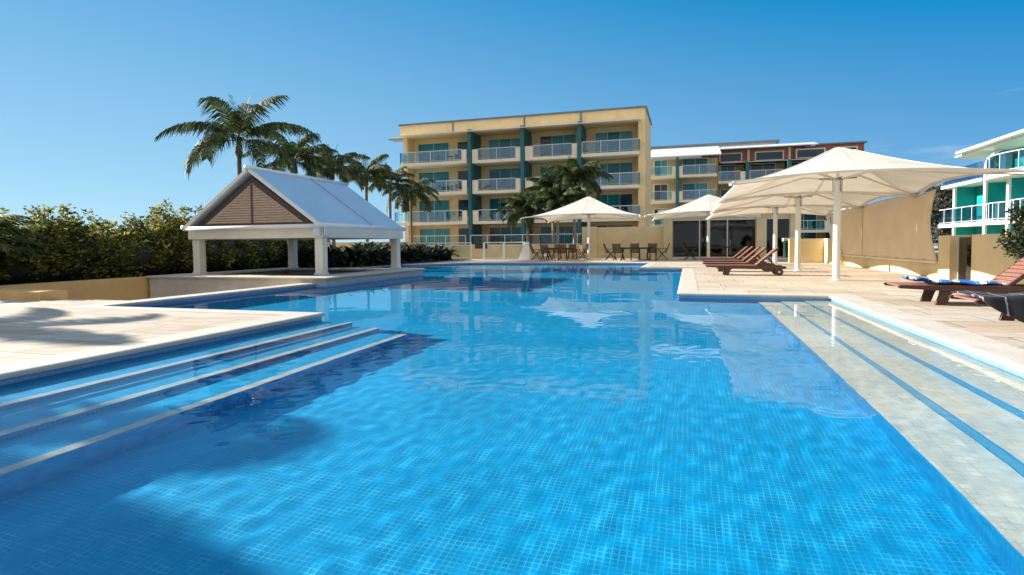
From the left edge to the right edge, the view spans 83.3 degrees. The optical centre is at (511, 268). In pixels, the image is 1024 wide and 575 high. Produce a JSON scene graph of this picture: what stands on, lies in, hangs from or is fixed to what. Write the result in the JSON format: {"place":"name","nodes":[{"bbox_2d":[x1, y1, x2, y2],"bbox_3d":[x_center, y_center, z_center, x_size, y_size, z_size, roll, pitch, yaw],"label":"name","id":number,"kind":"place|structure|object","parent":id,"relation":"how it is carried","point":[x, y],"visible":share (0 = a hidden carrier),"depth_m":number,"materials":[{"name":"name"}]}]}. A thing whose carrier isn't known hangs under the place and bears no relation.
{"place":"outdoors","nodes":[
{"label":"outdoors","id":0,"kind":"place"},
{"bbox_2d":[330,259,468,267],"bbox_3d":[-9.006,0.201,31.966,7.900,1.035,17.190,0,2,17],"label":"shrub bed","id":1,"kind":"object","parent":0,"point":[385,264],"visible":0.07,"depth_m":28.62,"materials":[{"name":"plant"}]},
{"bbox_2d":[270,245,332,267],"bbox_3d":[-8.811,-0.432,23.831,2.794,1.090,2.371,-2,3,-32],"label":"garden shrub","id":2,"kind":"object","parent":1,"relation":"on","point":[305,260],"visible":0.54,"depth_m":23.47,"materials":[{"name":"green plant"}]},
{"bbox_2d":[299,245,345,267],"bbox_3d":[-8.704,-0.474,24.978,2.530,1.074,2.924,0,2,17],"label":"garden shrub","id":3,"kind":"object","parent":1,"relation":"on","point":[313,251],"visible":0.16,"depth_m":24.85,"materials":[{"name":"green plant"}]},
{"bbox_2d":[327,244,349,267],"bbox_3d":[-8.368,-0.555,26.150,2.696,1.138,2.986,0,2,17],"label":"garden shrub","id":4,"kind":"object","parent":1,"relation":"on","point":[334,252],"visible":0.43,"depth_m":25.66,"materials":[{"name":"green plant"}]},
{"bbox_2d":[332,243,388,267],"bbox_3d":[-7.254,-0.613,26.806,2.883,1.221,3.100,2,3,43],"label":"garden shrub","id":5,"kind":"object","parent":1,"relation":"on","point":[357,255],"visible":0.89,"depth_m":26.44,"materials":[{"name":"green plant"}]},
{"bbox_2d":[345,249,389,265],"bbox_3d":[-7.099,-0.566,27.810,2.826,1.029,2.761,0,2,17],"label":"garden shrub","id":6,"kind":"object","parent":1,"relation":"on","point":[375,253],"visible":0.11,"depth_m":27.73,"materials":[{"name":"green plant"}]},
{"bbox_2d":[359,241,406,264],"bbox_3d":[-6.903,-0.746,29.200,3.270,1.296,3.394,0,2,17],"label":"garden shrub","id":7,"kind":"object","parent":1,"relation":"on","point":[383,256],"visible":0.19,"depth_m":28.74,"materials":[{"name":"green plant"}]},
{"bbox_2d":[383,243,417,262],"bbox_3d":[-6.552,-0.786,31.273,2.963,1.188,3.027,0,2,17],"label":"garden shrub","id":8,"kind":"object","parent":1,"relation":"on","point":[401,255],"visible":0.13,"depth_m":31.26,"materials":[{"name":"green plant"}]},
{"bbox_2d":[400,243,428,262],"bbox_3d":[-6.342,-0.874,32.366,2.898,1.238,2.988,0,2,17],"label":"garden shrub","id":9,"kind":"object","parent":1,"relation":"on","point":[406,252],"visible":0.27,"depth_m":32.24,"materials":[{"name":"green plant"}]},
{"bbox_2d":[407,245,438,261],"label":"garden shrub","id":10,"kind":"object","parent":1,"relation":"on","point":[421,256],"visible":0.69,"depth_m":32.84,"materials":[{"name":"green plant"}]},
{"bbox_2d":[424,246,447,260],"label":"garden shrub","id":11,"kind":"object","parent":1,"relation":"on","point":[432,256],"visible":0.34,"depth_m":34.14,"materials":[{"name":"green plant"}]},
{"bbox_2d":[427,246,453,260],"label":"garden shrub","id":12,"kind":"object","parent":1,"relation":"on","point":[440,252],"visible":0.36,"depth_m":35.17,"materials":[{"name":"green plant"}]},
{"bbox_2d":[435,244,461,259],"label":"garden shrub","id":13,"kind":"object","parent":1,"relation":"on","point":[449,252],"visible":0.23,"depth_m":36.46,"materials":[{"name":"green plant"}]},
{"bbox_2d":[327,242,579,258],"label":"boundary wall","id":14,"kind":"structure","parent":0,"point":[512,251],"depth_m":39.69,"materials":[{"name":"paint"}]},
{"bbox_2d":[475,244,486,248],"bbox_3d":[-2.109,-1.534,39.290,0.900,0.340,0.080,0,2,17],"label":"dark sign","id":15,"kind":"object","parent":14,"relation":"attached to","point":[478,246],"visible":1,"depth_m":39.27,"materials":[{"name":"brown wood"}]},
{"bbox_2d":[0,264,1023,574],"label":"pool water","id":16,"kind":"structure","parent":0,"point":[540,420],"depth_m":3.03,"materials":[{"name":"liquid"}]},
{"bbox_2d":[0,256,1023,364],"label":"pool deck","id":17,"kind":"structure","parent":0,"point":[31,329],"depth_m":8.23,"materials":[{"name":"stone"}]},
{"bbox_2d":[0,289,67,299],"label":"planter wall","id":18,"kind":"structure","parent":17,"relation":"on","point":[27,294],"depth_m":10.85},
{"bbox_2d":[154,95,321,178],"bbox_3d":[-13.738,-4.612,29.733,8.208,8.916,7.066,0,2,17],"label":"palm tree","id":19,"kind":"object","parent":17,"relation":"on","point":[238,122],"visible":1,"depth_m":28.75,"materials":[{"name":"green plant"}]},
{"bbox_2d":[242,132,349,179],"bbox_3d":[-13.724,-4.604,37.014,5.912,8.304,6.162,0,2,17],"label":"palm tree","id":20,"kind":"object","parent":17,"relation":"on","point":[297,150],"visible":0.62,"depth_m":36.43,"materials":[{"name":"green plant"}]},
{"bbox_2d":[294,144,373,246],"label":"palm tree","id":21,"kind":"object","parent":17,"relation":"on","point":[342,160],"visible":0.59,"depth_m":40.24,"materials":[{"name":"green plant"}]},
{"bbox_2d":[335,154,402,241],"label":"palm tree","id":22,"kind":"object","parent":17,"relation":"on","point":[373,168],"visible":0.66,"depth_m":44.76,"materials":[{"name":"green plant"}]},
{"bbox_2d":[364,162,422,241],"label":"palm tree","id":23,"kind":"object","parent":17,"relation":"on","point":[396,184],"visible":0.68,"depth_m":48.71,"materials":[{"name":"green plant"}]},
{"bbox_2d":[382,173,441,244],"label":"palm tree","id":24,"kind":"object","parent":17,"relation":"on","point":[404,203],"visible":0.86,"depth_m":50.61,"materials":[{"name":"green plant"}]},
{"bbox_2d":[409,242,524,258],"bbox_3d":[-3.254,-1.218,39.508,9.145,1.150,0.876,1,3,26],"label":"pool fence","id":25,"kind":"object","parent":17,"relation":"on","point":[483,247],"visible":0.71,"depth_m":38.34,"materials":[{"name":"white paint"}]},
{"bbox_2d":[0,262,1023,380],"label":"pool coping","id":26,"kind":"object","parent":17,"relation":"on","point":[1004,354],"visible":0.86,"depth_m":6.73,"materials":[{"name":"stone"}]},
{"bbox_2d":[491,190,555,241],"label":"palm tree","id":27,"kind":"object","parent":17,"relation":"on","point":[517,203],"visible":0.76,"depth_m":41.16,"materials":[{"name":"green plant"}]},
{"bbox_2d":[518,242,530,259],"bbox_3d":[0.810,-1.151,37.379,0.795,1.120,0.200,0,2,17],"label":"fence pylon","id":28,"kind":"object","parent":17,"relation":"on","point":[525,253],"visible":1,"depth_m":37.26,"materials":[{"name":"white paint"}]},
{"bbox_2d":[529,244,540,259],"bbox_3d":[1.468,-1.022,35.823,0.753,0.998,0.550,0,2,17],"label":"dining chair","id":29,"kind":"object","parent":17,"relation":"on","point":[532,249],"visible":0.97,"depth_m":35.66,"materials":[{"name":"brown wood"}]},
{"bbox_2d":[540,244,551,260],"bbox_3d":[2.037,-0.976,34.590,0.550,0.998,0.753,1,3,26],"label":"dining chair","id":30,"kind":"object","parent":17,"relation":"on","point":[544,248],"visible":0.98,"depth_m":34.39,"materials":[{"name":"brown wood"}]},
{"bbox_2d":[518,169,585,243],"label":"palm tree","id":31,"kind":"object","parent":17,"relation":"on","point":[546,184],"visible":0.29,"depth_m":42.82,"materials":[{"name":"green plant"}]},
{"bbox_2d":[523,183,586,243],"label":"palm tree","id":32,"kind":"object","parent":17,"relation":"on","point":[559,198],"visible":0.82,"depth_m":40.43,"materials":[{"name":"green plant"}]},
{"bbox_2d":[558,244,567,260],"bbox_3d":[3.009,-0.972,34.293,0.550,0.998,0.753,0,2,11],"label":"dining chair","id":33,"kind":"object","parent":17,"relation":"on","point":[562,248],"visible":0.98,"depth_m":34.06,"materials":[{"name":"brown wood"}]},
{"bbox_2d":[568,244,576,259],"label":"dining chair","id":34,"kind":"object","parent":17,"relation":"on","point":[572,245],"visible":0.74,"depth_m":36.78,"materials":[{"name":"brown wood"}]},
{"bbox_2d":[534,155,613,243],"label":"palm tree","id":35,"kind":"object","parent":17,"relation":"on","point":[570,170],"visible":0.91,"depth_m":41.14,"materials":[{"name":"green plant"}]},
{"bbox_2d":[576,244,587,259],"bbox_3d":[4.244,-0.993,34.547,0.753,0.998,0.550,1,3,26],"label":"dining chair","id":36,"kind":"object","parent":17,"relation":"on","point":[585,250],"visible":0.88,"depth_m":34.38,"materials":[{"name":"brown wood"}]},
{"bbox_2d":[520,196,648,259],"bbox_3d":[4.684,-2.460,35.091,6.758,3.856,6.758,0,2,17],"label":"shade umbrella","id":37,"kind":"object","parent":17,"relation":"on","point":[588,208],"visible":1,"depth_m":34.02,"materials":[{"name":"white fabric"}]},
{"bbox_2d":[612,243,624,260],"bbox_3d":[6.159,-0.962,33.385,0.550,0.998,0.753,1,3,31],"label":"dining chair","id":38,"kind":"object","parent":17,"relation":"on","point":[616,248],"visible":0.97,"depth_m":33.20,"materials":[{"name":"brown wood"}]},
{"bbox_2d":[582,226,663,257],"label":"dining wall","id":39,"kind":"structure","parent":17,"relation":"on","point":[643,236],"depth_m":39.35,"materials":[{"name":"paint"}]},
{"bbox_2d":[630,243,640,260],"bbox_3d":[7.082,-0.959,33.100,0.550,0.998,0.753,0,2,17],"label":"dining chair","id":40,"kind":"object","parent":17,"relation":"on","point":[634,248],"visible":0.95,"depth_m":32.88,"materials":[{"name":"brown wood"}]},
{"bbox_2d":[621,247,652,259],"bbox_3d":[7.374,-0.879,34.230,1.900,0.759,0.994,0,2,17],"label":"dining table","id":41,"kind":"object","parent":17,"relation":"on","point":[650,248],"visible":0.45,"depth_m":33.88,"materials":[{"name":"brown wood"}]},
{"bbox_2d":[646,243,656,260],"bbox_3d":[7.973,-0.955,32.829,0.550,0.998,0.753,0,2,7],"label":"dining chair","id":42,"kind":"object","parent":17,"relation":"on","point":[649,250],"visible":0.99,"depth_m":32.66,"materials":[{"name":"brown wood"}]},
{"bbox_2d":[682,243,696,259],"bbox_3d":[10.166,-0.985,33.075,0.753,0.998,0.550,1,3,28],"label":"dining chair","id":43,"kind":"object","parent":17,"relation":"on","point":[686,249],"visible":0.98,"depth_m":32.97,"materials":[{"name":"brown wood"}]},
{"bbox_2d":[644,194,781,256],"bbox_3d":[11.090,-2.330,32.511,6.659,3.696,6.659,0,2,17],"label":"shade umbrella","id":44,"kind":"object","parent":17,"relation":"on","point":[705,206],"visible":0.73,"depth_m":32.00,"materials":[{"name":"white fabric"}]},
{"bbox_2d":[701,246,748,258],"bbox_3d":[9.639,-0.606,25.913,2.195,0.817,0.780,0,2,17],"label":"sun lounger","id":45,"kind":"object","parent":17,"relation":"on","point":[738,253],"visible":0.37,"depth_m":25.72,"materials":[{"name":"brown wood"}]},
{"bbox_2d":[658,210,794,257],"bbox_3d":[14.655,-2.338,39.218,8.900,3.200,5.500,0,2,17],"label":"pool lounge","id":46,"kind":"object","parent":17,"relation":"on","point":[741,233],"visible":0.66,"depth_m":37.23,"materials":[{"name":"glass"}]},
{"bbox_2d":[702,246,758,260],"bbox_3d":[8.961,-0.509,23.717,2.195,0.817,0.780,0,2,17],"label":"sun lounger","id":47,"kind":"object","parent":17,"relation":"on","point":[745,252],"visible":0.39,"depth_m":23.37,"materials":[{"name":"brown wood"}]},
{"bbox_2d":[703,247,766,268],"bbox_3d":[8.285,-0.413,21.521,2.195,0.817,0.780,0,2,17],"label":"sun lounger","id":48,"kind":"object","parent":17,"relation":"on","point":[749,255],"visible":0.42,"depth_m":21.32,"materials":[{"name":"brown wood"}]},
{"bbox_2d":[703,247,771,271],"bbox_3d":[7.537,-0.316,19.294,2.195,0.817,0.780,0,2,17],"label":"sun lounger","id":49,"kind":"object","parent":17,"relation":"on","point":[749,262],"visible":0.59,"depth_m":19.10,"materials":[{"name":"brown wood"}]},
{"bbox_2d":[705,247,786,275],"bbox_3d":[6.888,-0.218,17.069,2.195,0.817,0.780,0,2,17],"label":"sun lounger","id":50,"kind":"object","parent":17,"relation":"on","point":[773,268],"visible":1,"depth_m":16.73,"materials":[{"name":"brown wood"}]},
{"bbox_2d":[706,205,863,264],"bbox_3d":[11.143,-1.791,24.376,5.418,3.286,5.909,0,2,17],"label":"shade umbrella","id":51,"kind":"object","parent":17,"relation":"on","point":[809,209],"visible":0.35,"depth_m":25.53,"materials":[{"name":"white fabric"}]},
{"bbox_2d":[783,241,787,257],"bbox_3d":[16.453,-1.127,34.169,0.680,1.058,0.720,0,2,17],"label":"wheelie bin","id":52,"kind":"object","parent":17,"relation":"on","point":[785,247],"visible":0.41,"depth_m":33.98,"materials":[{"name":"green plastic"}]},
{"bbox_2d":[788,239,823,262],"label":"wall","id":53,"kind":"structure","parent":17,"relation":"on","point":[812,250],"depth_m":26.87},
{"bbox_2d":[710,192,919,270],"bbox_3d":[9.599,-1.570,19.321,5.418,3.286,5.909,0,2,17],"label":"shade umbrella","id":54,"kind":"object","parent":17,"relation":"on","point":[850,199],"visible":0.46,"depth_m":20.02,"materials":[{"name":"white fabric"}]},
{"bbox_2d":[826,189,937,262],"bbox_3d":[12.550,-1.348,20.418,0.186,1.940,11.862,0,2,17],"label":"shade screen","id":55,"kind":"object","parent":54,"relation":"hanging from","point":[897,228],"visible":0.87,"depth_m":17.98,"materials":[{"name":"beige fabric"}]},
{"bbox_2d":[716,147,1023,280],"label":"shade umbrella","id":56,"kind":"object","parent":17,"relation":"on","point":[837,171],"visible":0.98,"depth_m":14.19,"materials":[{"name":"white fabric"}]},
{"bbox_2d":[824,238,937,277],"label":"screen wall","id":57,"kind":"structure","parent":17,"relation":"on","point":[918,268],"depth_m":18.78,"materials":[{"name":"paint"}]},
{"bbox_2d":[883,257,1023,304],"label":"sun lounger","id":58,"kind":"object","parent":17,"relation":"on","point":[946,289],"visible":0.89,"depth_m":8.53,"materials":[{"name":"brown wood"}]},
{"bbox_2d":[902,275,1007,284],"bbox_3d":[6.692,0.169,8.752,1.153,0.117,0.702,0,2,17],"label":"beach towel","id":59,"kind":"object","parent":58,"relation":"on","point":[938,281],"visible":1,"depth_m":8.65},
{"bbox_2d":[938,129,1023,236],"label":"teal apartment building","id":60,"kind":"structure","parent":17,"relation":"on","point":[981,205],"depth_m":35.40,"materials":[{"name":"paint"}]},
{"bbox_2d":[948,295,1014,320],"bbox_3d":[6.295,0.224,6.406,2.195,0.817,0.780,0,2,17],"label":"sun lounger","id":61,"kind":"object","parent":17,"relation":"on","point":[1003,317],"visible":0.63,"depth_m":6.82,"materials":[{"name":"brown wood"}]},
{"bbox_2d":[951,291,1023,322],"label":"throw blanket","id":62,"kind":"object","parent":61,"relation":"on","point":[1011,305],"visible":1,"depth_m":6.25,"materials":[{"name":"black fabric"}]},
{"bbox_2d":[971,233,1023,283],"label":"side wall","id":63,"kind":"structure","parent":17,"relation":"on","point":[989,262],"depth_m":11.93,"materials":[{"name":"paint"}]},
{"bbox_2d":[957,236,971,279],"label":"pool gate","id":64,"kind":"structure","parent":63,"relation":"attached to","point":[964,257],"depth_m":13.50,"materials":[{"name":"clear glass"}]},
{"bbox_2d":[993,201,1023,262],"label":"bush","id":65,"kind":"object","parent":17,"relation":"on","point":[1015,241],"visible":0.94,"depth_m":10.36,"materials":[{"name":"green plant"}]},
{"bbox_2d":[0,0,1023,241],"label":"sky","id":66,"kind":"structure","parent":0,"point":[88,88],"materials":[{"name":"blue"}]},
{"bbox_2d":[544,246,937,255],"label":"courtyard","id":67,"kind":"structure","parent":0,"point":[936,249],"depth_m":67.53,"materials":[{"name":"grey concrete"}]},
{"bbox_2d":[388,105,651,254],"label":"apartment building","id":68,"kind":"structure","parent":67,"relation":"on","point":[477,169],"depth_m":55.93,"materials":[{"name":"paint"}]},
{"bbox_2d":[418,171,449,192],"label":"sliding door","id":69,"kind":"structure","parent":68,"relation":"in","point":[438,176],"depth_m":59.68,"materials":[{"name":"beige paint"}]},
{"bbox_2d":[418,142,449,162],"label":"sliding door","id":70,"kind":"structure","parent":68,"relation":"in","point":[422,156],"depth_m":59.68,"materials":[{"name":"beige paint"}]},
{"bbox_2d":[418,199,450,221],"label":"sliding door","id":71,"kind":"structure","parent":68,"relation":"in","point":[437,213],"depth_m":59.86,"materials":[{"name":"beige paint"}]},
{"bbox_2d":[419,228,450,244],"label":"sliding door","id":72,"kind":"structure","parent":68,"relation":"in","point":[431,233],"depth_m":60.04,"materials":[{"name":"beige paint"}]},
{"bbox_2d":[457,199,467,216],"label":"window","id":73,"kind":"structure","parent":68,"relation":"in","point":[462,204],"depth_m":59.01,"materials":[{"name":"glass"}]},
{"bbox_2d":[457,170,467,187],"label":"window","id":74,"kind":"structure","parent":68,"relation":"in","point":[461,174],"depth_m":58.90,"materials":[{"name":"glass"}]},
{"bbox_2d":[457,141,467,158],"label":"window","id":75,"kind":"structure","parent":68,"relation":"in","point":[462,145],"depth_m":58.76,"materials":[{"name":"glass"}]},
{"bbox_2d":[458,227,468,244],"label":"window","id":76,"kind":"structure","parent":68,"relation":"in","point":[464,230],"depth_m":59.10,"materials":[{"name":"glass"}]},
{"bbox_2d":[489,197,513,220],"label":"sliding door","id":77,"kind":"structure","parent":68,"relation":"in","point":[493,202],"depth_m":57.92,"materials":[{"name":"beige paint"}]},
{"bbox_2d":[488,137,519,158],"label":"sliding door","id":78,"kind":"structure","parent":68,"relation":"in","point":[509,152],"depth_m":57.48,"materials":[{"name":"beige paint"}]},
{"bbox_2d":[488,167,520,189],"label":"sliding door","id":79,"kind":"structure","parent":68,"relation":"in","point":[514,172],"depth_m":57.59,"materials":[{"name":"beige paint"}]},
{"bbox_2d":[489,226,520,243],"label":"sliding door","id":80,"kind":"structure","parent":68,"relation":"in","point":[496,234],"depth_m":57.81,"materials":[{"name":"beige paint"}]},
{"bbox_2d":[539,165,567,186],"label":"sliding door","id":81,"kind":"structure","parent":68,"relation":"in","point":[542,170],"depth_m":56.36,"materials":[{"name":"beige paint"}]},
{"bbox_2d":[539,133,576,156],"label":"sliding door","id":82,"kind":"structure","parent":68,"relation":"in","point":[545,150],"depth_m":55.88,"materials":[{"name":"beige paint"}]},
{"bbox_2d":[540,225,576,243],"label":"sliding door","id":83,"kind":"structure","parent":68,"relation":"in","point":[565,231],"depth_m":56.15,"materials":[{"name":"beige paint"}]},
{"bbox_2d":[594,130,633,152],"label":"sliding door","id":84,"kind":"structure","parent":68,"relation":"in","point":[626,145],"depth_m":54.26,"materials":[{"name":"beige paint"}]},
{"bbox_2d":[595,224,633,226],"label":"sliding door","id":85,"kind":"structure","parent":68,"relation":"in","point":[615,225],"depth_m":54.48,"materials":[{"name":"beige paint"}]},
{"bbox_2d":[595,193,633,213],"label":"sliding door","id":86,"kind":"structure","parent":68,"relation":"in","point":[615,200],"depth_m":54.34,"materials":[{"name":"beige paint"}]},
{"bbox_2d":[595,161,633,185],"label":"sliding door","id":87,"kind":"structure","parent":68,"relation":"in","point":[614,167],"depth_m":54.28,"materials":[{"name":"beige paint"}]},
{"bbox_2d":[651,139,868,238],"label":"apartment wing","id":88,"kind":"structure","parent":67,"relation":"on","point":[681,175],"depth_m":68.30,"materials":[{"name":"paint"}]},
{"bbox_2d":[654,208,667,225],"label":"sliding door","id":89,"kind":"structure","parent":88,"relation":"in","point":[661,221],"depth_m":69.82,"materials":[{"name":"beige paint"}]},
{"bbox_2d":[654,184,667,200],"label":"sliding door","id":90,"kind":"structure","parent":88,"relation":"in","point":[657,187],"depth_m":69.61,"materials":[{"name":"beige paint"}]},
{"bbox_2d":[654,159,667,175],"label":"sliding door","id":91,"kind":"structure","parent":88,"relation":"in","point":[658,171],"depth_m":69.51,"materials":[{"name":"beige paint"}]},
{"bbox_2d":[682,182,707,199],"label":"sliding door","id":92,"kind":"structure","parent":88,"relation":"in","point":[702,186],"depth_m":68.48,"materials":[{"name":"beige paint"}]},
{"bbox_2d":[682,157,707,174],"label":"sliding door","id":93,"kind":"structure","parent":88,"relation":"in","point":[694,169],"depth_m":68.35,"materials":[{"name":"beige paint"}]},
{"bbox_2d":[720,189,729,197],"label":"sliding door","id":94,"kind":"structure","parent":88,"relation":"in","point":[722,191],"depth_m":69.25,"materials":[{"name":"beige paint"}]},
{"bbox_2d":[720,164,735,180],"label":"sliding door","id":95,"kind":"structure","parent":88,"relation":"in","point":[724,176],"depth_m":69.00,"materials":[{"name":"beige paint"}]},
{"bbox_2d":[719,152,741,162],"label":"window","id":96,"kind":"structure","parent":88,"relation":"in","point":[724,157],"depth_m":69.74,"materials":[{"name":"glass"}]},
{"bbox_2d":[750,163,775,178],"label":"sliding door","id":97,"kind":"structure","parent":88,"relation":"in","point":[764,168],"depth_m":67.90,"materials":[{"name":"beige paint"}]},
{"bbox_2d":[755,150,783,160],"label":"window","id":98,"kind":"structure","parent":88,"relation":"in","point":[779,154],"depth_m":68.49,"materials":[{"name":"glass"}]},
{"bbox_2d":[801,233,816,238],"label":"sliding door","id":99,"kind":"structure","parent":88,"relation":"in","point":[806,235],"depth_m":66.71,"materials":[{"name":"beige paint"}]},
{"bbox_2d":[801,214,816,229],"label":"sliding door","id":100,"kind":"structure","parent":88,"relation":"in","point":[812,225],"depth_m":66.66,"materials":[{"name":"beige paint"}]},
{"bbox_2d":[796,148,824,158],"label":"window","id":101,"kind":"structure","parent":88,"relation":"in","point":[808,152],"depth_m":66.88,"materials":[{"name":"glass"}]},
{"bbox_2d":[923,185,952,243],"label":"pine tree","id":102,"kind":"object","parent":67,"relation":"on","point":[943,199],"visible":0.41,"depth_m":57.71,"materials":[{"name":"green plant"}]},
{"bbox_2d":[938,235,970,279],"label":"gate pier","id":103,"kind":"structure","parent":0,"point":[947,256],"depth_m":13.92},
{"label":"garden bed","id":104,"kind":"structure","parent":0,"visible":0},
{"bbox_2d":[0,198,332,284],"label":"hedge","id":105,"kind":"object","parent":104,"relation":"on","point":[71,250],"visible":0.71,"depth_m":16.93,"materials":[{"name":"green plant"}]},
{"label":"pool floor","id":106,"kind":"structure","parent":0,"visible":0},
{"bbox_2d":[145,268,424,297],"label":"low wall","id":107,"kind":"structure","parent":106,"relation":"on","point":[169,285],"depth_m":16.33,"materials":[{"name":"stone"}]},
{"bbox_2d":[180,165,405,274],"bbox_3d":[-6.842,-1.497,18.985,4.890,3.151,5.190,0,2,17],"label":"gazebo","id":108,"kind":"object","parent":107,"relation":"on","point":[253,203],"visible":0.99,"depth_m":17.04,"materials":[{"name":"beige paint"}]},
{"bbox_2d":[0,264,1023,384],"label":"pool wall","id":109,"kind":"structure","parent":106,"relation":"on","point":[13,380],"depth_m":6.91,"materials":[{"name":"blue tile"}]},
{"label":"sunken court floor","id":110,"kind":"structure","parent":0,"visible":0},
{"bbox_2d":[0,214,49,260],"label":"shrub palm","id":111,"kind":"object","parent":110,"relation":"on","point":[6,220],"visible":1,"depth_m":13.51,"materials":[{"name":"green plant"}]},
{"bbox_2d":[0,276,149,300],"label":"retaining wall","id":112,"kind":"structure","parent":110,"relation":"on","point":[131,288],"depth_m":15.41,"materials":[{"name":"paint"}]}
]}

